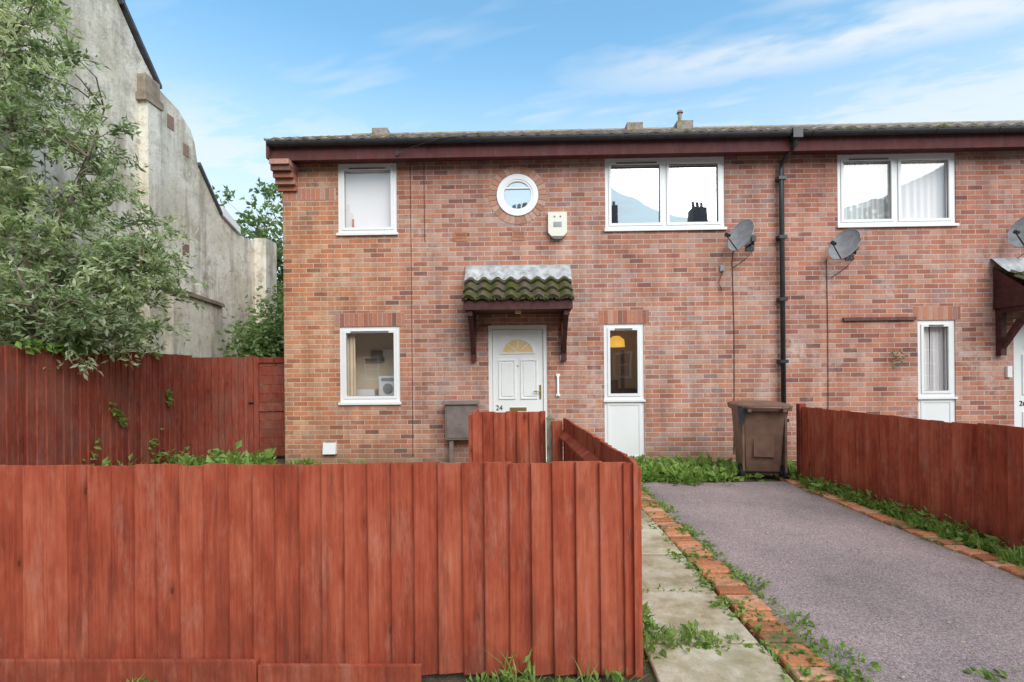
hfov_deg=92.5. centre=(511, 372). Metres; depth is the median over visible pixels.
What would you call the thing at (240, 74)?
sky
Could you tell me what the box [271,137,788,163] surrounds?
fascia and soffit
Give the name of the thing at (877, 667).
weeds
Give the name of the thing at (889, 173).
gaskets and vent
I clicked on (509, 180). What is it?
round window frame
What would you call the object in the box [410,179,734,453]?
wall cables
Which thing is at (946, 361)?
gaskets and vent
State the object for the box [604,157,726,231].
window frame
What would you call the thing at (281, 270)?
tree
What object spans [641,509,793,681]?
paving slab path
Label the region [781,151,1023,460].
walls
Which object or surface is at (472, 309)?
canopy timber
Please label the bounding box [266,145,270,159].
bargeboard
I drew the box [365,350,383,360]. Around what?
kitchen shelving
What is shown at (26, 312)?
tree
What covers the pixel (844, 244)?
satellite dish
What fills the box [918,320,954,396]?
window frame
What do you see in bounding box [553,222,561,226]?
alarm label
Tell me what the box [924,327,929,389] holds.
curtain
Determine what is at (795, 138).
downpipe
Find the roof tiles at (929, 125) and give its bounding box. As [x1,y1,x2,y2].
[721,121,1023,130]
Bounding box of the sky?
[125,0,1023,314]
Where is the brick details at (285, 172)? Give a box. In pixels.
[269,158,648,326]
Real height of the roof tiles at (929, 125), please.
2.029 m
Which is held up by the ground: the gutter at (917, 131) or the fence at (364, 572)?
the fence at (364, 572)
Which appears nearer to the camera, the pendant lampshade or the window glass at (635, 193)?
the window glass at (635, 193)
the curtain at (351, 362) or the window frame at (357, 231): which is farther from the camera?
the curtain at (351, 362)
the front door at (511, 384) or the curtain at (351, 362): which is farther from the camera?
the curtain at (351, 362)
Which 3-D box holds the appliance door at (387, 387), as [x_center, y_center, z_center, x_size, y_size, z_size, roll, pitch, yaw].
[-2.047,0.215,8.082,0.220,0.250,0.019,-1,0,1]
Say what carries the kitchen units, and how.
attached to the room interior at (368, 373)
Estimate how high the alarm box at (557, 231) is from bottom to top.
0.390 m
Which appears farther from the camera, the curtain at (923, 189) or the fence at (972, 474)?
the curtain at (923, 189)
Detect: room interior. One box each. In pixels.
[355,333,393,395]
[610,331,636,388]
[929,327,929,376]
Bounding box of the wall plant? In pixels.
[889,350,908,368]
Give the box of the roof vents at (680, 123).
[372,109,692,134]
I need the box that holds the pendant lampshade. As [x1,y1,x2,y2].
[610,336,624,346]
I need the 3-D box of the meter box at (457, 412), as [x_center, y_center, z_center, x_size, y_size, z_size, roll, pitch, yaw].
[-0.775,0.923,7.551,0.530,0.970,0.228,-1,0,1]
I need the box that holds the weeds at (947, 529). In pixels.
[797,477,1023,571]
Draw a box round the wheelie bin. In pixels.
[727,400,792,479]
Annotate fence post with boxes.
[546,414,554,462]
[796,404,805,479]
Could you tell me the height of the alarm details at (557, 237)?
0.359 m
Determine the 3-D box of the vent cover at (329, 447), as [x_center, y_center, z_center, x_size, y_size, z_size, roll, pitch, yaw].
[-2.855,1.189,7.673,0.200,0.180,0.068,-1,0,1]
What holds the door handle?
attached to the front door at (511, 384)
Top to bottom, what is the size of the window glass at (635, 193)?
0.915 m
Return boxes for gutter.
[266,130,791,146]
[790,126,1023,136]
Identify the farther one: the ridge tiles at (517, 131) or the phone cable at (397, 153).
the ridge tiles at (517, 131)
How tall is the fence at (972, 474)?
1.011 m
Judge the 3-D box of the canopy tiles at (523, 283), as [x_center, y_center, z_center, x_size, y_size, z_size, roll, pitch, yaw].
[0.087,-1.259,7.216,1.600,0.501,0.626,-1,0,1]
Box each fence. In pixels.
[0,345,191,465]
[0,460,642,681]
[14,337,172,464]
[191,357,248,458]
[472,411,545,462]
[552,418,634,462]
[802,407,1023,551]
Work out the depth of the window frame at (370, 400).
7.70 m
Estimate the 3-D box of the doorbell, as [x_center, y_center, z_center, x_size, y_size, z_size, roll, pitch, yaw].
[7.586,-0.011,7.479,0.070,0.170,0.038,-1,0,1]
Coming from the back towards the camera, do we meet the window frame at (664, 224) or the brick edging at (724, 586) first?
the window frame at (664, 224)
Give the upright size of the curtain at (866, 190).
1.100 m
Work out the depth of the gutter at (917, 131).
7.20 m
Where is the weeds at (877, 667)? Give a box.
[641,482,1020,681]
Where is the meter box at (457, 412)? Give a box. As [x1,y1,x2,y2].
[443,400,478,462]
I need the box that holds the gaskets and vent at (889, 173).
[848,158,947,218]
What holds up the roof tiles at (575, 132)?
on the walls at (669, 280)
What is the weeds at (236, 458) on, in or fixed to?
on the ground
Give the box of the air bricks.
[454,231,524,240]
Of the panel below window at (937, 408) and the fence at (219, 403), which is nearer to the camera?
the panel below window at (937, 408)
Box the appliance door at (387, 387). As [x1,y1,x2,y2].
[381,378,393,392]
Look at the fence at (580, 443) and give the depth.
3.59 m
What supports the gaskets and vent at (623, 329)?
attached to the window frame at (608, 395)
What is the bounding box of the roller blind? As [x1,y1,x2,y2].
[345,171,390,226]
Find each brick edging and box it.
[641,491,844,681]
[780,478,1023,578]
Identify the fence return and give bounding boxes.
[468,409,478,461]
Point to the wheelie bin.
(760, 433)
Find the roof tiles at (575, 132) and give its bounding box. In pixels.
[264,127,791,140]
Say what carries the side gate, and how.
on the ground
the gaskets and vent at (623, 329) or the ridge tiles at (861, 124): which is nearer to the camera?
the gaskets and vent at (623, 329)
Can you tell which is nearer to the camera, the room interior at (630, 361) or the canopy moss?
the canopy moss
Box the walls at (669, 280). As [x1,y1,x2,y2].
[283,155,780,463]
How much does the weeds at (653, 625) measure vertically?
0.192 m
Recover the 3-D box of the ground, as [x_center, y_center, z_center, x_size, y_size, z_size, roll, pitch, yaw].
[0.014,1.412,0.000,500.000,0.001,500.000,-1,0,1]
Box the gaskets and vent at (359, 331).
[346,331,388,395]
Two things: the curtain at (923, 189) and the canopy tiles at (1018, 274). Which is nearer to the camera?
the canopy tiles at (1018, 274)
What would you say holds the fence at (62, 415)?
on the ground
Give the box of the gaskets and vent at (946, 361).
[924,325,947,390]
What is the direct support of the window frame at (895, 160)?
attached to the walls at (894, 271)
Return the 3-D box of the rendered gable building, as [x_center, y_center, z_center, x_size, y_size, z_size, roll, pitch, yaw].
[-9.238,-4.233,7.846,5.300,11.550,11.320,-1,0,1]
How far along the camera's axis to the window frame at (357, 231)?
7.70 m
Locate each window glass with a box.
[504,182,530,208]
[611,164,716,222]
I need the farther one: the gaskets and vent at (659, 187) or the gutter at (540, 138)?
the gaskets and vent at (659, 187)
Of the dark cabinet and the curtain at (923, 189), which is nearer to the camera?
the curtain at (923, 189)
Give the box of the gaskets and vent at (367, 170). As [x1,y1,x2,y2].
[344,167,389,226]
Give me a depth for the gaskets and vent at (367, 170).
7.70 m
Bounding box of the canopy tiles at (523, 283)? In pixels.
[462,276,573,301]
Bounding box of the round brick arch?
[488,166,546,223]
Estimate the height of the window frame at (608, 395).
1.180 m
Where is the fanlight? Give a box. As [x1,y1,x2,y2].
[503,340,532,352]
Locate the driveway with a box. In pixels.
[641,482,1023,681]
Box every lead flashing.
[464,265,571,280]
[990,258,1023,271]
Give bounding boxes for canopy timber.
[463,297,572,360]
[993,267,1023,355]
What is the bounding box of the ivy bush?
[216,271,283,393]
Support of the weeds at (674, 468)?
on the ground
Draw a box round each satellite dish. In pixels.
[724,219,755,267]
[828,229,860,277]
[1007,217,1023,257]
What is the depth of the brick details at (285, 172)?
7.68 m
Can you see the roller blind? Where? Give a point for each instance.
(368, 198)
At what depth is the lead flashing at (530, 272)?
7.50 m
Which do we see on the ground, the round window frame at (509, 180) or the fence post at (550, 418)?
the fence post at (550, 418)
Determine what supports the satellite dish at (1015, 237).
attached to the walls at (894, 271)
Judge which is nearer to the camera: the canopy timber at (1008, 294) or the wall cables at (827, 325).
the canopy timber at (1008, 294)
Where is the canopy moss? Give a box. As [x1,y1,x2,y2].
[465,278,572,299]
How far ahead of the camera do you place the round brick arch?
7.64 m
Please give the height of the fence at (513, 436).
1.018 m
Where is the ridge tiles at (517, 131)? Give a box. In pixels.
[352,127,696,135]
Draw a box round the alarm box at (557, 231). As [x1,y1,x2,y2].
[548,212,566,235]
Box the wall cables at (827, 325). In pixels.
[826,259,828,408]
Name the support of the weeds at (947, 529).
on the ground
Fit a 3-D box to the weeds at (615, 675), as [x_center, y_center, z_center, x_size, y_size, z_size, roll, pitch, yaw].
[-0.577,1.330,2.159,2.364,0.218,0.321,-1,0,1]
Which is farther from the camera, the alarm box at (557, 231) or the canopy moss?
the alarm box at (557, 231)
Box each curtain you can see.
[347,333,355,395]
[844,162,888,218]
[901,161,945,218]
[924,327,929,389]
[930,327,945,389]
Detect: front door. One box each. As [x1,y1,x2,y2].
[488,325,547,461]
[1013,319,1023,426]
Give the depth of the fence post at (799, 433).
6.10 m
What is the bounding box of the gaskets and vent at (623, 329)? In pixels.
[610,328,637,393]
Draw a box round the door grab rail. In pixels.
[556,355,560,395]
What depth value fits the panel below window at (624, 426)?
7.63 m
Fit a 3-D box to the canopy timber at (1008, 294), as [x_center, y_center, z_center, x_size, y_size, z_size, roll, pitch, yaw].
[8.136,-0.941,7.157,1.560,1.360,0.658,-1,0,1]
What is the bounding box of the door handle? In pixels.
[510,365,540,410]
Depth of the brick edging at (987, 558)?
4.04 m
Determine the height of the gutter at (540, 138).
0.073 m
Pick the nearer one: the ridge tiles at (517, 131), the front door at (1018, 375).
the front door at (1018, 375)
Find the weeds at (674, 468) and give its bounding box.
[563,451,839,494]
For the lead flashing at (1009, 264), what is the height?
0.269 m
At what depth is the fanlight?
7.68 m
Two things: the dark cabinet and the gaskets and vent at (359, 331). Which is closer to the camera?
the gaskets and vent at (359, 331)
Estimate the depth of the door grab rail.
7.59 m
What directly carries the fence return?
on the ground
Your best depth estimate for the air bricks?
7.64 m
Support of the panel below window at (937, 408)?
attached to the walls at (894, 271)
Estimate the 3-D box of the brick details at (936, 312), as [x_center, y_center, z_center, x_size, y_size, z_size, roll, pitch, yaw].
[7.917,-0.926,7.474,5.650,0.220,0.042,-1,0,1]
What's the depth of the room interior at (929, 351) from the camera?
8.35 m
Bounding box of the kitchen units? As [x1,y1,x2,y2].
[357,349,393,395]
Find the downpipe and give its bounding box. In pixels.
[775,127,802,421]
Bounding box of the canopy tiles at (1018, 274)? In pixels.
[1000,267,1023,278]
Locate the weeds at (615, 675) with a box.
[126,647,644,681]
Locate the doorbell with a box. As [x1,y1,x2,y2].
[1005,366,1011,376]
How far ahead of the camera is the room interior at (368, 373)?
8.52 m
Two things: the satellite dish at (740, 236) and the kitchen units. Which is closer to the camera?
the satellite dish at (740, 236)
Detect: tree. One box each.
[0,0,209,379]
[212,177,283,304]
[276,221,282,315]
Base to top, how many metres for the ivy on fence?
1.723 m
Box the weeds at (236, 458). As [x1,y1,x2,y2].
[93,440,368,465]
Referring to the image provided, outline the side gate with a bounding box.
[248,356,284,455]
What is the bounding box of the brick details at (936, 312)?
[843,306,959,320]
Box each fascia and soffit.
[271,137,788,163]
[781,133,1023,154]
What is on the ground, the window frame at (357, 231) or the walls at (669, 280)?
the walls at (669, 280)
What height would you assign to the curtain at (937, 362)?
1.230 m
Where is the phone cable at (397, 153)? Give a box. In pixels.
[396,133,478,155]
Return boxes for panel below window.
[604,399,645,460]
[917,397,957,422]
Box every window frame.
[336,163,397,235]
[338,326,401,404]
[497,174,537,215]
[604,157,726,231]
[604,324,643,399]
[837,153,959,227]
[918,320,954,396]
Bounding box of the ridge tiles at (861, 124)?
[697,120,1023,129]
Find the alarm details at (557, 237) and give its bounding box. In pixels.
[550,216,564,239]
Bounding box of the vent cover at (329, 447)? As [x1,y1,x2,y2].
[323,442,336,453]
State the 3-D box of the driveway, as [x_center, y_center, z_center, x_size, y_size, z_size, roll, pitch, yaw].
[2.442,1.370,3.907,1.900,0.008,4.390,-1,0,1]
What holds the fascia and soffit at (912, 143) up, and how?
attached to the walls at (894, 271)
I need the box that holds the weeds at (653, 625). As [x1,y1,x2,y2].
[642,527,752,668]
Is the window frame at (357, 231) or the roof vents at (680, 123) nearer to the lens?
the window frame at (357, 231)
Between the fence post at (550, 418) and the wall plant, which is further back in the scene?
the wall plant
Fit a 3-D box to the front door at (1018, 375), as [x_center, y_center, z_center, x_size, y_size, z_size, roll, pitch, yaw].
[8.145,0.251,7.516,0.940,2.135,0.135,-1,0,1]
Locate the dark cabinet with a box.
[610,350,636,392]
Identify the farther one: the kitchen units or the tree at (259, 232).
the tree at (259, 232)
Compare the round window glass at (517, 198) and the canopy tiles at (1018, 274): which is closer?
the canopy tiles at (1018, 274)
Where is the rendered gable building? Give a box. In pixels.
[0,0,276,384]
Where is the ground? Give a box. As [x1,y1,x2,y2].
[190,456,1018,681]
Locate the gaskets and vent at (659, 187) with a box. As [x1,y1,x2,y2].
[611,162,717,221]
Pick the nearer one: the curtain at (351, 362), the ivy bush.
the curtain at (351, 362)

